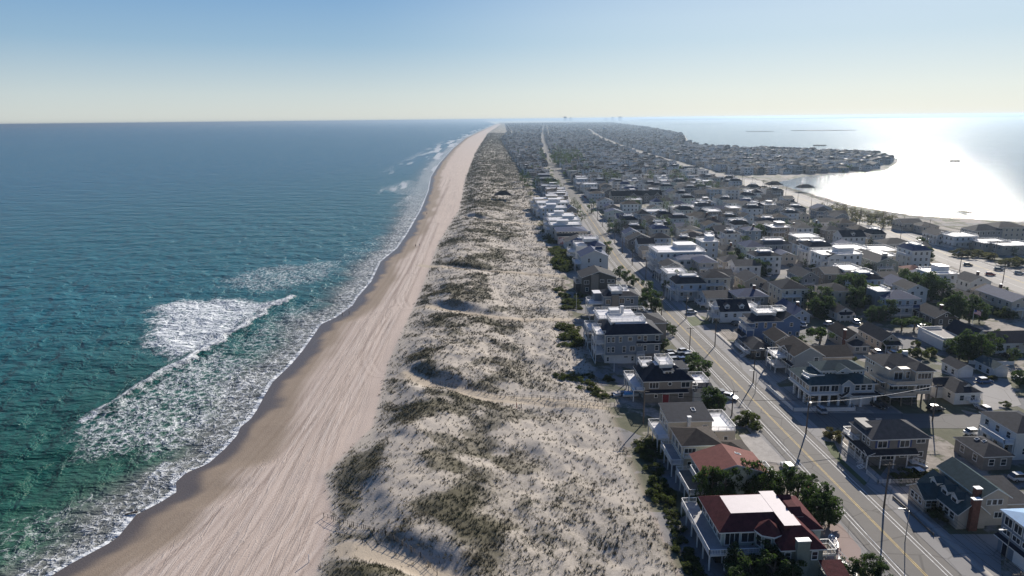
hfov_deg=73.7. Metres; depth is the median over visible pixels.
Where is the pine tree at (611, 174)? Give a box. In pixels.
[606,169,617,182]
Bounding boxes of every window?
[619,298,624,303]
[649,382,658,388]
[681,382,689,387]
[684,448,695,452]
[740,533,754,542]
[755,533,761,547]
[763,537,771,548]
[784,552,791,560]
[811,386,817,391]
[811,551,818,559]
[819,386,829,391]
[831,385,838,391]
[843,386,850,392]
[854,385,859,390]
[860,385,866,390]
[877,441,887,447]
[881,456,895,459]
[889,385,897,389]
[898,386,907,389]
[899,440,909,447]
[905,371,910,378]
[910,489,914,497]
[914,492,918,501]
[915,384,930,390]
[916,439,925,443]
[917,373,931,378]
[918,495,922,504]
[925,501,931,507]
[943,505,948,515]
[949,510,954,519]
[959,395,964,400]
[959,444,964,452]
[972,452,977,461]
[986,499,992,505]
[988,459,994,465]
[992,499,997,504]
[993,511,1002,517]
[995,424,999,432]
[997,499,1003,504]
[1000,459,1006,465]
[1002,526,1010,537]
[1004,515,1013,529]
[1006,430,1010,438]
[1011,534,1020,545]
[1013,522,1023,536]
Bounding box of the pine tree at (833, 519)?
[814,491,846,526]
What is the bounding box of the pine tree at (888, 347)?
[881,340,893,350]
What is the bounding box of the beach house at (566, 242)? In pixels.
[563,234,580,248]
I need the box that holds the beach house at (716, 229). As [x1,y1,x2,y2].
[709,225,729,235]
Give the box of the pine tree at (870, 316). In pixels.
[863,308,878,322]
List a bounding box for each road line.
[576,205,900,575]
[580,204,925,575]
[581,205,927,575]
[584,204,947,575]
[587,221,905,575]
[590,211,951,575]
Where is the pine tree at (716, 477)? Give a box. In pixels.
[702,465,724,495]
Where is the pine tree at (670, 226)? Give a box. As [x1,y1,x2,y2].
[666,218,675,236]
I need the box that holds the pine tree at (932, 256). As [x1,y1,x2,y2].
[929,247,934,261]
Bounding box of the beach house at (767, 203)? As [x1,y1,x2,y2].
[759,200,775,213]
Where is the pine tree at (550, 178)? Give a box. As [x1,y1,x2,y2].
[546,174,555,182]
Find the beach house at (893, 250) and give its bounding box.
[863,244,896,259]
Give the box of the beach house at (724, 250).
[718,242,736,256]
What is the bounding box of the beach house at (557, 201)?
[533,198,569,213]
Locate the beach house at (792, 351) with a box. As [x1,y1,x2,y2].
[766,335,854,374]
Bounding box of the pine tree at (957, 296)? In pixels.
[944,291,977,320]
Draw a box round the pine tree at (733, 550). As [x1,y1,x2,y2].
[722,541,749,569]
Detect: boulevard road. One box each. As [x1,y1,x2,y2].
[588,129,744,183]
[761,186,1023,294]
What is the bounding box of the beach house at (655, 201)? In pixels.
[649,198,662,207]
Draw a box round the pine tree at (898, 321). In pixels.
[890,318,911,329]
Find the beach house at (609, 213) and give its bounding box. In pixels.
[604,208,622,219]
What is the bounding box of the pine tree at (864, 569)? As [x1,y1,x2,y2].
[850,557,872,575]
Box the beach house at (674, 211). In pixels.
[672,205,693,213]
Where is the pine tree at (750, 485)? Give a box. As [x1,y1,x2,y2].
[743,460,768,493]
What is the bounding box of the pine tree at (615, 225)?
[611,219,619,232]
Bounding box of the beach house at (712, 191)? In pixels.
[706,187,721,198]
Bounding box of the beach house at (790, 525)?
[680,491,857,575]
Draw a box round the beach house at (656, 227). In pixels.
[648,222,669,235]
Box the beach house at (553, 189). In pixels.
[543,187,561,196]
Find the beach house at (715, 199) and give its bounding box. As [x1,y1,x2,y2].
[712,194,722,205]
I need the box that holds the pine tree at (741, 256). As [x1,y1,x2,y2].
[737,253,747,258]
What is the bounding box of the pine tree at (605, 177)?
[599,169,607,180]
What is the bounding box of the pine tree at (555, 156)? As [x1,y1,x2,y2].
[553,147,562,162]
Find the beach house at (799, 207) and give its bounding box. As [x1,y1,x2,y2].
[784,203,806,212]
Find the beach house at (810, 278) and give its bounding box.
[785,265,818,290]
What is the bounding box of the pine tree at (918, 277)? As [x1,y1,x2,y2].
[912,273,934,288]
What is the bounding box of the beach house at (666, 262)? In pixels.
[654,258,683,281]
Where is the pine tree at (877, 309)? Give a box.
[869,305,888,321]
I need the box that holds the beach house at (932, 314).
[913,302,958,326]
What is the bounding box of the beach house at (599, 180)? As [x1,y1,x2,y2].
[592,177,605,188]
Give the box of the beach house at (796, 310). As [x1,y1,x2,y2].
[775,298,811,322]
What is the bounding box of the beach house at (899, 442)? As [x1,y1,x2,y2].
[841,418,931,468]
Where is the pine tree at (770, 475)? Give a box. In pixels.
[754,465,776,493]
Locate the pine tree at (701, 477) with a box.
[692,465,709,507]
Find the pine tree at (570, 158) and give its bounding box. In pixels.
[557,149,571,163]
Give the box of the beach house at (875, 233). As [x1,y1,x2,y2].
[863,226,885,243]
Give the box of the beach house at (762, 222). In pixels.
[754,220,773,225]
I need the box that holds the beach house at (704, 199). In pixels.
[696,197,710,203]
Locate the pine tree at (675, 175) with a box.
[669,169,680,178]
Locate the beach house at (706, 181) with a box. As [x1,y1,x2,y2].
[699,179,712,185]
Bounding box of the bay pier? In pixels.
[898,209,973,214]
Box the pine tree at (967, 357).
[964,352,974,361]
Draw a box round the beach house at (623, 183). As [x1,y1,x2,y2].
[619,180,629,190]
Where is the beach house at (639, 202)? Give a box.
[626,200,640,209]
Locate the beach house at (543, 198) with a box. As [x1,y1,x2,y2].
[530,195,563,209]
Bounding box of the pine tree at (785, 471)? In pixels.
[776,464,797,493]
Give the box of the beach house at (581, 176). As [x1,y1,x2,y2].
[573,174,585,183]
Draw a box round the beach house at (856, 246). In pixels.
[833,243,868,250]
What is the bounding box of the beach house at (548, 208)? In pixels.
[536,203,576,217]
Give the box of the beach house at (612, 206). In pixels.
[606,204,619,209]
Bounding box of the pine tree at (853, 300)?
[846,286,871,311]
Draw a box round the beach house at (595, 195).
[588,191,604,201]
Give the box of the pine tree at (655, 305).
[648,298,662,312]
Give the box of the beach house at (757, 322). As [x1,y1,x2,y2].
[733,305,801,339]
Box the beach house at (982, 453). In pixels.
[953,436,1015,470]
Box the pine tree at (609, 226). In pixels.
[605,219,612,231]
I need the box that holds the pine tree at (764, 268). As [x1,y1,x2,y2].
[761,261,772,275]
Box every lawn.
[687,316,709,325]
[824,441,866,485]
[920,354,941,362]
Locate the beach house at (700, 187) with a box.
[694,182,705,189]
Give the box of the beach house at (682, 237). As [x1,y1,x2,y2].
[673,233,694,241]
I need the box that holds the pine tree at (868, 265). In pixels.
[864,263,872,269]
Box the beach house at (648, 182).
[644,180,653,185]
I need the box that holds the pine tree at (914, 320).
[901,316,927,330]
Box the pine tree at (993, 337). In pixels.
[981,332,1005,356]
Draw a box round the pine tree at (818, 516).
[803,492,832,525]
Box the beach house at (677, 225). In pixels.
[671,222,690,233]
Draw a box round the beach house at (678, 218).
[666,212,688,228]
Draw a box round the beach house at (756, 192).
[751,189,762,196]
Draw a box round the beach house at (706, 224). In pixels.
[699,220,719,232]
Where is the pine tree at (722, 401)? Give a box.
[707,393,728,412]
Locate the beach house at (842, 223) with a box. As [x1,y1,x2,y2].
[828,218,857,229]
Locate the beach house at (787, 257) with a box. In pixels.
[772,248,796,264]
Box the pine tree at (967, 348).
[955,328,986,357]
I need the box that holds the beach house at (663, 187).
[658,182,674,195]
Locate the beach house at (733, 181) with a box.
[728,177,741,185]
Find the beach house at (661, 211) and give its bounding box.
[654,208,671,214]
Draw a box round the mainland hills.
[626,115,1023,119]
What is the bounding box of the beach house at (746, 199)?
[739,197,752,201]
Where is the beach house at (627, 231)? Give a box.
[621,227,638,242]
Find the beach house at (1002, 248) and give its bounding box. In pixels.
[987,240,1023,254]
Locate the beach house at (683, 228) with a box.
[676,225,701,235]
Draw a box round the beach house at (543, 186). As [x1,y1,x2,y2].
[541,182,557,193]
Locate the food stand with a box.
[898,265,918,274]
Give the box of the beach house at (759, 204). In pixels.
[744,200,763,213]
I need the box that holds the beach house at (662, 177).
[655,175,667,180]
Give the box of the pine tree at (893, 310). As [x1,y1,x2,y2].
[878,299,898,319]
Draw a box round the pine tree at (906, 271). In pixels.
[898,268,913,279]
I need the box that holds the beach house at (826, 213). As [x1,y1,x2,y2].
[823,210,847,217]
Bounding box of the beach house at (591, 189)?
[587,187,601,198]
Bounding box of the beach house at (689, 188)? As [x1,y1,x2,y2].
[683,184,696,192]
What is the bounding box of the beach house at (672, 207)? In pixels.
[667,204,680,212]
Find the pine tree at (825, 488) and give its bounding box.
[808,481,838,512]
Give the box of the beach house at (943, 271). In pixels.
[916,263,958,294]
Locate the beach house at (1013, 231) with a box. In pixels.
[985,221,1023,241]
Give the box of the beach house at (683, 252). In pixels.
[646,241,708,271]
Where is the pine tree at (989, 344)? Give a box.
[969,334,996,360]
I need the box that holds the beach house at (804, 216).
[797,210,810,221]
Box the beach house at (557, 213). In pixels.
[543,210,573,221]
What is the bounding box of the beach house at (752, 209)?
[739,203,763,215]
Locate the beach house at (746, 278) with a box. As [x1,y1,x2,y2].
[734,269,766,289]
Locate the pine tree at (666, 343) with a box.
[660,339,669,346]
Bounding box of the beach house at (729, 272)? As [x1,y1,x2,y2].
[704,269,734,289]
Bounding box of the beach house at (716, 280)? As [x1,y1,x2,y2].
[697,271,730,289]
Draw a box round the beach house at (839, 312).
[824,302,855,321]
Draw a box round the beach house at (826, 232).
[818,225,842,239]
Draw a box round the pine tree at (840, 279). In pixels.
[834,272,856,287]
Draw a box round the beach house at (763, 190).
[760,187,771,193]
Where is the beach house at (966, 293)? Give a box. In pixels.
[948,288,990,311]
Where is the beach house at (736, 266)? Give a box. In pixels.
[725,259,761,278]
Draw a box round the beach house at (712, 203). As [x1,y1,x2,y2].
[691,200,715,205]
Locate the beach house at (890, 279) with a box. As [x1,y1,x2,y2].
[883,274,905,289]
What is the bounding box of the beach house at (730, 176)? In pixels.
[722,174,735,180]
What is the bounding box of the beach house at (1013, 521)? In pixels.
[994,508,1023,571]
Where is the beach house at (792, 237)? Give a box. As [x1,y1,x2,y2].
[788,232,818,242]
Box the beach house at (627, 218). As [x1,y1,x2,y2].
[618,213,638,233]
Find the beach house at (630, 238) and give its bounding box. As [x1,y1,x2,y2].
[624,231,650,248]
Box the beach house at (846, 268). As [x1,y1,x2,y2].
[832,263,861,271]
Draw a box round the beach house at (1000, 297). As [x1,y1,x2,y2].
[975,284,1023,317]
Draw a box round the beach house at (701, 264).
[691,255,718,275]
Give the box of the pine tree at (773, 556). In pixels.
[755,548,791,575]
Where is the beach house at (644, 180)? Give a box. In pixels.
[642,178,654,183]
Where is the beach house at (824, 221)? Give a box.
[812,217,834,225]
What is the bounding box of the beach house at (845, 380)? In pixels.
[788,359,879,406]
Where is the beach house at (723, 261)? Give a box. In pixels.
[716,255,737,268]
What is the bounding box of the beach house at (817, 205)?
[809,203,832,214]
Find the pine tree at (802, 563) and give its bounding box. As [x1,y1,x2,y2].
[781,560,806,575]
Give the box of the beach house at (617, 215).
[614,213,629,219]
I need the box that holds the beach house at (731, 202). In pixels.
[722,200,740,205]
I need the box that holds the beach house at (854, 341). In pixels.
[826,321,869,353]
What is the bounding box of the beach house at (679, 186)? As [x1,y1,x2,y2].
[674,184,684,189]
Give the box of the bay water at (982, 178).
[525,115,1023,221]
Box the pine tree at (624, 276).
[621,270,634,282]
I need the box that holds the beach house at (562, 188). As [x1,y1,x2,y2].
[546,186,565,189]
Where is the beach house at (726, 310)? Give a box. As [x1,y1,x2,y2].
[707,299,757,322]
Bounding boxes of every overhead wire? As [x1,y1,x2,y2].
[594,205,1016,572]
[595,205,1019,570]
[598,211,1011,572]
[601,211,1021,568]
[617,236,1002,575]
[649,392,808,400]
[733,173,1021,272]
[734,173,1019,270]
[737,174,1022,270]
[749,177,1023,271]
[755,178,1023,269]
[779,185,1019,268]
[786,189,1020,275]
[800,185,1020,254]
[803,184,1020,250]
[821,386,933,401]
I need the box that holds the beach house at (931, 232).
[922,227,949,245]
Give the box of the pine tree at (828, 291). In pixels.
[807,286,833,302]
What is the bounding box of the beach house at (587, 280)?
[573,265,616,294]
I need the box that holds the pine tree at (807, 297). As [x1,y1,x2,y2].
[802,292,815,308]
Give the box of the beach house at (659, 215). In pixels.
[654,214,671,219]
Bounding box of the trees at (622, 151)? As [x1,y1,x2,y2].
[505,128,878,175]
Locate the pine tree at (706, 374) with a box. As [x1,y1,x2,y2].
[694,368,710,378]
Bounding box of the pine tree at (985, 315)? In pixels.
[969,304,992,321]
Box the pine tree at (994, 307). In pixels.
[989,305,999,314]
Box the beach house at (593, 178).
[590,175,598,182]
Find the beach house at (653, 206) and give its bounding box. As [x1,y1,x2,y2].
[647,204,662,208]
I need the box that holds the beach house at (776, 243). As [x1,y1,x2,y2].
[756,236,792,252]
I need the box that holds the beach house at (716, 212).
[703,208,721,220]
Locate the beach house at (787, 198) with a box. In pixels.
[778,196,794,200]
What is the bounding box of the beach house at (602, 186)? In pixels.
[599,183,611,190]
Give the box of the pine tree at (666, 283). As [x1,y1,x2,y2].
[661,280,669,290]
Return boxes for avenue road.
[542,125,583,203]
[574,204,960,575]
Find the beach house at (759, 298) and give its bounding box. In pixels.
[728,285,769,308]
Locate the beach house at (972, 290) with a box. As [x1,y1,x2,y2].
[970,283,1004,294]
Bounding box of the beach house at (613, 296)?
[585,284,638,319]
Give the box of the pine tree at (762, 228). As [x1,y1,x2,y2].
[758,223,768,236]
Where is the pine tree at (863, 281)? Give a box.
[850,277,879,298]
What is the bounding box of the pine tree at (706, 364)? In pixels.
[684,353,712,374]
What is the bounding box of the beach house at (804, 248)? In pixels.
[796,237,832,263]
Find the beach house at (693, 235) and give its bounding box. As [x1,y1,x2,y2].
[684,232,698,242]
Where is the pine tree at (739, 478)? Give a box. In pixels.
[734,458,750,490]
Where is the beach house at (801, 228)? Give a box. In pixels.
[789,223,813,233]
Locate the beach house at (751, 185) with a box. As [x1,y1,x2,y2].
[747,182,759,188]
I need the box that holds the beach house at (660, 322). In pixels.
[583,305,667,349]
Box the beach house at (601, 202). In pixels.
[596,197,613,208]
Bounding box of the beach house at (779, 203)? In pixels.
[774,200,785,206]
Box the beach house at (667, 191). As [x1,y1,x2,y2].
[663,187,674,197]
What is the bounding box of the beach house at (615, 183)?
[612,178,622,189]
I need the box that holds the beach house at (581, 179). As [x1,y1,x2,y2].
[574,177,587,183]
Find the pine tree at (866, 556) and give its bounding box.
[860,552,884,575]
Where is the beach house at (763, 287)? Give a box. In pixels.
[758,281,768,294]
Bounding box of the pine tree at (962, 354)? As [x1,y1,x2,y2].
[943,333,976,359]
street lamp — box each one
[643,390,648,423]
[898,508,909,541]
[998,529,1010,565]
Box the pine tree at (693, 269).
[686,268,697,273]
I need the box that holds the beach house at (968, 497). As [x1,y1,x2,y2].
[906,456,1023,530]
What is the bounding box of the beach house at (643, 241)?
[634,238,654,253]
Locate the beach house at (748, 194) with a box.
[738,190,755,198]
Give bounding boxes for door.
[662,394,668,401]
[724,533,739,545]
[852,397,858,404]
[862,396,871,404]
[893,372,902,379]
[960,370,970,377]
[996,369,1005,376]
[1001,542,1006,556]
[1012,552,1023,571]
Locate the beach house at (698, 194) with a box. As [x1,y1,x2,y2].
[691,190,706,199]
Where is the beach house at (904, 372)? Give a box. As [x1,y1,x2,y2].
[863,350,936,406]
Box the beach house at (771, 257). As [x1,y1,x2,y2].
[745,247,781,274]
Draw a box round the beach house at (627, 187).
[621,185,637,190]
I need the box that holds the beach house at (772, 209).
[767,205,784,214]
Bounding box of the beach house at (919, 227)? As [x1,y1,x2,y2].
[911,222,938,232]
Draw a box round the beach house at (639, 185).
[633,181,643,189]
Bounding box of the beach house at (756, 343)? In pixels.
[734,336,773,358]
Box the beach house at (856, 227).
[845,225,867,230]
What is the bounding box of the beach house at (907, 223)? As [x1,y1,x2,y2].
[891,218,921,230]
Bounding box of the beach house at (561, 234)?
[553,226,587,243]
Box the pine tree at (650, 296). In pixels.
[639,289,662,309]
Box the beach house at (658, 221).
[647,219,671,235]
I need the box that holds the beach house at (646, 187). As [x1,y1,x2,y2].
[642,184,657,189]
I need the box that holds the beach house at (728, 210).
[720,209,736,214]
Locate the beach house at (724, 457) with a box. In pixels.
[675,443,784,500]
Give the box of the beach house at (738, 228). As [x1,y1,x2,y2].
[736,224,748,231]
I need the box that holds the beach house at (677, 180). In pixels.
[673,178,685,182]
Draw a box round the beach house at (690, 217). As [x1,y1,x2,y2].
[685,212,711,224]
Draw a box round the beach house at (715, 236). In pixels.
[699,231,720,245]
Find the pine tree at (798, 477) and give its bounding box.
[784,471,811,498]
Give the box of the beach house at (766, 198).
[752,197,773,202]
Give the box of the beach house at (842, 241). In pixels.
[830,239,859,245]
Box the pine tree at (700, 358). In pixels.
[685,351,703,368]
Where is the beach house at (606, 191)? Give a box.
[602,187,615,197]
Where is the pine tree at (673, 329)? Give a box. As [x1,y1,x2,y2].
[667,325,677,334]
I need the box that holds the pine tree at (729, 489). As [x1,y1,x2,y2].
[715,466,740,494]
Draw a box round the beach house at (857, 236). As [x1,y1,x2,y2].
[832,230,866,245]
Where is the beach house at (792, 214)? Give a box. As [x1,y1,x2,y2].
[780,207,799,220]
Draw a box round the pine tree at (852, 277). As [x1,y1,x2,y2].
[844,273,866,294]
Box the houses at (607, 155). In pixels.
[501,122,894,182]
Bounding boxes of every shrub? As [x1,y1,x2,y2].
[542,232,550,239]
[545,238,556,243]
[547,246,562,250]
[549,249,559,254]
[552,253,566,258]
[552,258,569,265]
[552,372,564,378]
[554,250,566,255]
[554,286,567,291]
[554,322,571,329]
[555,332,576,340]
[556,342,570,347]
[557,264,573,271]
[557,292,570,297]
[558,373,571,380]
[559,262,573,268]
[559,304,572,309]
[560,298,578,304]
[560,329,582,339]
[562,257,571,263]
[562,323,581,331]
[567,295,582,303]
[568,340,583,347]
[569,371,584,379]
[572,304,583,309]
[572,376,590,384]
[573,292,586,297]
[582,373,594,378]
[586,382,599,390]
[590,387,607,396]
[597,393,610,398]
[602,374,614,381]
[633,437,644,445]
[634,445,647,453]
[636,440,661,452]
[640,450,663,461]
[643,462,665,475]
[644,434,656,442]
[645,484,666,498]
[648,475,668,487]
[650,492,675,507]
[652,481,667,492]
[663,506,684,519]
[664,516,674,524]
[665,488,676,500]
[666,519,687,533]
[669,532,688,545]
[669,543,694,559]
[680,553,700,569]
[684,561,707,575]
[731,415,746,426]
[735,410,760,423]
[747,420,763,430]
[814,314,828,319]
[822,427,836,437]
[828,430,843,443]
[831,202,842,209]
[838,204,852,213]
[846,207,859,217]
[849,214,864,222]
[851,209,867,217]
[859,210,877,218]
[865,215,879,224]
[866,211,881,219]
[876,218,891,227]
[877,211,890,221]
[886,213,900,222]
[887,472,908,481]
[896,349,910,354]
[897,467,918,479]
[906,470,924,479]
[908,347,916,355]
[910,340,920,346]
[913,348,930,357]
[926,347,937,356]
[926,502,943,515]
[928,507,948,521]
[948,248,966,256]
[959,250,976,257]
[971,249,987,256]
[981,252,997,259]
[986,375,997,379]
[993,306,1009,317]
[994,258,1019,265]
[999,400,1011,406]
[1001,310,1017,319]
[1005,256,1023,264]
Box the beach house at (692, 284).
[665,271,706,301]
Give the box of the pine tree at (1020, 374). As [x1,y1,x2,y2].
[1011,370,1023,384]
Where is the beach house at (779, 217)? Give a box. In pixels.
[771,213,789,223]
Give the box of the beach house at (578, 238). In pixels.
[570,235,591,248]
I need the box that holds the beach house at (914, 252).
[895,240,932,267]
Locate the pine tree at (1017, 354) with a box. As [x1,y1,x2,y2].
[1006,347,1022,360]
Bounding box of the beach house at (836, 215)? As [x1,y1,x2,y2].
[827,211,848,219]
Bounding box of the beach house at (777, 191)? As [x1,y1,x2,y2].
[766,186,783,200]
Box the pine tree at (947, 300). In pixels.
[937,297,960,313]
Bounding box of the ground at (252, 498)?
[52,122,1023,575]
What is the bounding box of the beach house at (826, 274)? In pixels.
[811,266,842,283]
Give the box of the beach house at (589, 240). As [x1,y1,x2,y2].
[567,235,605,258]
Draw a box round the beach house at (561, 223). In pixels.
[545,219,581,237]
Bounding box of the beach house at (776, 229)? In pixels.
[761,221,790,240]
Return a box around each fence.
[323,512,437,574]
[432,380,614,405]
[473,314,581,323]
[480,270,567,278]
[544,403,619,410]
[766,385,855,411]
[866,470,919,483]
[892,496,933,535]
[968,360,1014,364]
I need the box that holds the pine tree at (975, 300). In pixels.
[956,294,989,322]
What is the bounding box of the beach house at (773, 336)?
[762,326,789,357]
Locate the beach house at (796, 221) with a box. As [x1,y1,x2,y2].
[786,219,805,223]
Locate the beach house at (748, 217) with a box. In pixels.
[738,212,753,223]
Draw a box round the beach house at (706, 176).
[701,173,711,179]
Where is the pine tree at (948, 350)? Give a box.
[943,338,957,353]
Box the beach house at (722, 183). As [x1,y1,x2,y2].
[713,182,725,186]
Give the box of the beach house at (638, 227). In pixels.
[623,222,645,233]
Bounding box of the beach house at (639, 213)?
[633,209,650,223]
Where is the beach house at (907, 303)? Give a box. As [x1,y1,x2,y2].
[864,284,921,318]
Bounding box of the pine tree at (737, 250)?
[728,248,740,255]
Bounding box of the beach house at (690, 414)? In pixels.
[648,401,735,451]
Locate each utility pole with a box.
[684,295,689,318]
[731,390,737,415]
[751,351,759,382]
[804,396,813,433]
[883,463,895,507]
[932,384,941,420]
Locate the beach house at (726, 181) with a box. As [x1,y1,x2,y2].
[722,178,729,186]
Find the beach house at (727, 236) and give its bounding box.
[717,227,740,247]
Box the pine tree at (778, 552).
[772,544,797,574]
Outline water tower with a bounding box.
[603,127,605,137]
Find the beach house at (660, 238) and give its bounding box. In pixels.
[647,232,670,244]
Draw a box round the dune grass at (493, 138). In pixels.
[318,133,677,575]
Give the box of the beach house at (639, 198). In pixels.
[628,197,641,207]
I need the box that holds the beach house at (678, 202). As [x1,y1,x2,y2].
[669,201,685,204]
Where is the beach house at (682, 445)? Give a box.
[660,426,749,476]
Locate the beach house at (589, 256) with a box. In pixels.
[572,245,607,269]
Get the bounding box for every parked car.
[664,349,676,353]
[665,352,677,356]
[675,351,683,355]
[677,347,690,351]
[678,356,685,361]
[682,352,691,356]
[685,309,696,313]
[722,391,738,400]
[730,320,742,325]
[780,461,795,472]
[800,321,806,326]
[813,405,827,413]
[823,320,833,325]
[827,534,838,548]
[850,319,860,323]
[870,399,888,409]
[871,348,882,353]
[907,466,924,476]
[925,404,944,411]
[962,262,972,265]
[963,427,977,435]
[975,376,992,383]
[975,404,992,410]
[984,271,995,275]
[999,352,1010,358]
[1007,471,1023,481]
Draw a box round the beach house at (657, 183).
[651,181,660,186]
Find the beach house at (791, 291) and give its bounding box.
[768,278,808,309]
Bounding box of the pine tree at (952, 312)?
[943,307,961,320]
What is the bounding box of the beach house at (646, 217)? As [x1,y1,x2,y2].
[640,215,658,223]
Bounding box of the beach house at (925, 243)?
[899,240,932,247]
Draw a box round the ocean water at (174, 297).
[0,120,494,575]
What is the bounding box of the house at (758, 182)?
[745,179,766,187]
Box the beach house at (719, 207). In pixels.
[713,206,724,208]
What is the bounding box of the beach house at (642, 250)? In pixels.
[638,246,648,259]
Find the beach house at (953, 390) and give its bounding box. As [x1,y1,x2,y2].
[930,376,982,405]
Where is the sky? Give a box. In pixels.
[0,0,1023,124]
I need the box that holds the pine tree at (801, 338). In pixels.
[798,335,807,341]
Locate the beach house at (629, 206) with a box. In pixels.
[620,201,638,212]
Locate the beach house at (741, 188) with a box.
[735,185,748,193]
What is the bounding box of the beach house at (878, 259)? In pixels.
[855,248,897,272]
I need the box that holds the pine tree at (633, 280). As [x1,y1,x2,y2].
[629,275,639,285]
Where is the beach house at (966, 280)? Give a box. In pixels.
[956,271,992,290]
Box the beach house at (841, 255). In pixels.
[810,246,861,268]
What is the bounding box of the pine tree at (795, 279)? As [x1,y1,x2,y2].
[790,277,802,284]
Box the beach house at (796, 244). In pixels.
[789,237,808,255]
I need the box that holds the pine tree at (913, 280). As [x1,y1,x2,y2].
[903,271,921,283]
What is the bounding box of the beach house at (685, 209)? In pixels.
[676,204,692,214]
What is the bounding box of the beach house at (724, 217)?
[718,212,738,224]
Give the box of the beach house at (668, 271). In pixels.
[660,266,687,286]
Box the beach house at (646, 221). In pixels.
[641,218,656,232]
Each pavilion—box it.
[494,191,511,200]
[764,181,782,187]
[796,184,814,191]
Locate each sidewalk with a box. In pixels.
[589,201,635,256]
[638,262,704,320]
[716,333,801,407]
[832,435,992,575]
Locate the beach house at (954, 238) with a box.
[940,231,978,248]
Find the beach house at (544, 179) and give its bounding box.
[538,177,557,183]
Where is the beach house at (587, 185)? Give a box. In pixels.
[580,182,597,191]
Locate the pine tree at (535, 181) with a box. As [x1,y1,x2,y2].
[532,176,539,188]
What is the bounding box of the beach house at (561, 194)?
[545,192,567,199]
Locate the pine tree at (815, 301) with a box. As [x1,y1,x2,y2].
[806,298,824,316]
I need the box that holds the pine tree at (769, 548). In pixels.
[745,536,775,569]
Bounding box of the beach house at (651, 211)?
[643,208,662,215]
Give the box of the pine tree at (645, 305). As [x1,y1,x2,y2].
[638,297,648,309]
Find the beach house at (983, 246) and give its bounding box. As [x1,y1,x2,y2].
[969,237,1011,251]
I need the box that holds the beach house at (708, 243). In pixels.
[695,234,718,258]
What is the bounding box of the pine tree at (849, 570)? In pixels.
[841,556,861,575]
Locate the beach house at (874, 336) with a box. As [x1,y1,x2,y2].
[857,321,902,352]
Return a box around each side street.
[705,324,917,336]
[789,413,980,428]
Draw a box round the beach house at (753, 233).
[737,224,761,241]
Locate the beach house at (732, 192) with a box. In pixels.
[722,187,739,198]
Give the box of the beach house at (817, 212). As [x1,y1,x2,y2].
[810,207,828,217]
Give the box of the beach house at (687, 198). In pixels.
[678,193,694,204]
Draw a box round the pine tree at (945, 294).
[927,280,955,302]
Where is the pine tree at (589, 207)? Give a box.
[586,198,596,213]
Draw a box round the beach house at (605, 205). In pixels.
[602,203,610,211]
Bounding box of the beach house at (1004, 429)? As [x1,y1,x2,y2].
[977,410,1023,459]
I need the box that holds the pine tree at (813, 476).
[807,473,818,481]
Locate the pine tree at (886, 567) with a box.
[871,561,892,575]
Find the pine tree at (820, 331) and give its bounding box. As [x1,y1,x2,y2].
[805,326,835,343]
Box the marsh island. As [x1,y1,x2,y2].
[791,130,848,130]
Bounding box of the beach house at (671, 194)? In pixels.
[668,190,677,199]
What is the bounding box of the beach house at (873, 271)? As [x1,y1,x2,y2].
[857,265,878,274]
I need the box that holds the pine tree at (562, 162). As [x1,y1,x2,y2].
[561,155,570,168]
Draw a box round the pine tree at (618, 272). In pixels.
[612,265,623,276]
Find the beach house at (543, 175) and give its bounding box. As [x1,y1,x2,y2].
[535,173,551,184]
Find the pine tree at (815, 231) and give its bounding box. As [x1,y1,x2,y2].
[813,223,822,234]
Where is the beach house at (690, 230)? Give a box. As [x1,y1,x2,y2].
[679,229,702,234]
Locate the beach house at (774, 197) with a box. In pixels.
[758,194,777,201]
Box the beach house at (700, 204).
[694,200,712,211]
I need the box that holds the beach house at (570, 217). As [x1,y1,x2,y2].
[543,214,579,230]
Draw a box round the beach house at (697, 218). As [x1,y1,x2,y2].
[693,212,714,225]
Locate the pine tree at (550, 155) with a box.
[549,149,558,161]
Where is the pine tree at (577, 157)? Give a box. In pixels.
[573,150,582,162]
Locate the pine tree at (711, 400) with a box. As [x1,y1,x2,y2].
[700,389,720,410]
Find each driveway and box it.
[736,359,788,383]
[739,433,784,462]
[775,386,851,407]
[822,524,860,563]
[890,486,1000,575]
[941,372,1020,409]
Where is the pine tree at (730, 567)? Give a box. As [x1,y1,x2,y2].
[723,561,749,575]
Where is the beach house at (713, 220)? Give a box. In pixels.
[698,216,721,225]
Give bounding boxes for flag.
[972,309,980,322]
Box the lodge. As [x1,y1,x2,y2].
[609,190,662,202]
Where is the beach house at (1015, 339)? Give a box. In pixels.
[983,330,1023,353]
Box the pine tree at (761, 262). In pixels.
[749,258,763,273]
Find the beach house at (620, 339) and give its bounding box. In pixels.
[591,313,662,364]
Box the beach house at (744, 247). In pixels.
[737,240,765,256]
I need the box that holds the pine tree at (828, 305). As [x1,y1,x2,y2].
[813,295,836,315]
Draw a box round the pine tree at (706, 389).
[701,386,719,410]
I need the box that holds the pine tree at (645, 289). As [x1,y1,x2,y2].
[641,280,653,294]
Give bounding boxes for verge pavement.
[568,196,888,575]
[579,194,981,575]
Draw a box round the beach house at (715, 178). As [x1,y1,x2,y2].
[708,176,719,181]
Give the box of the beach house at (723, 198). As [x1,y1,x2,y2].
[718,195,732,205]
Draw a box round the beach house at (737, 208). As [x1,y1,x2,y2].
[724,205,740,214]
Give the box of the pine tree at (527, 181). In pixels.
[524,173,530,186]
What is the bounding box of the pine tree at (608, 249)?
[604,240,613,253]
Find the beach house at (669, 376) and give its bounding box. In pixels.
[623,353,713,402]
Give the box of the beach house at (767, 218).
[752,215,776,225]
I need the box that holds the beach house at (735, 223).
[729,217,749,230]
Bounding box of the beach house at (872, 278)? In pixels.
[839,268,885,286]

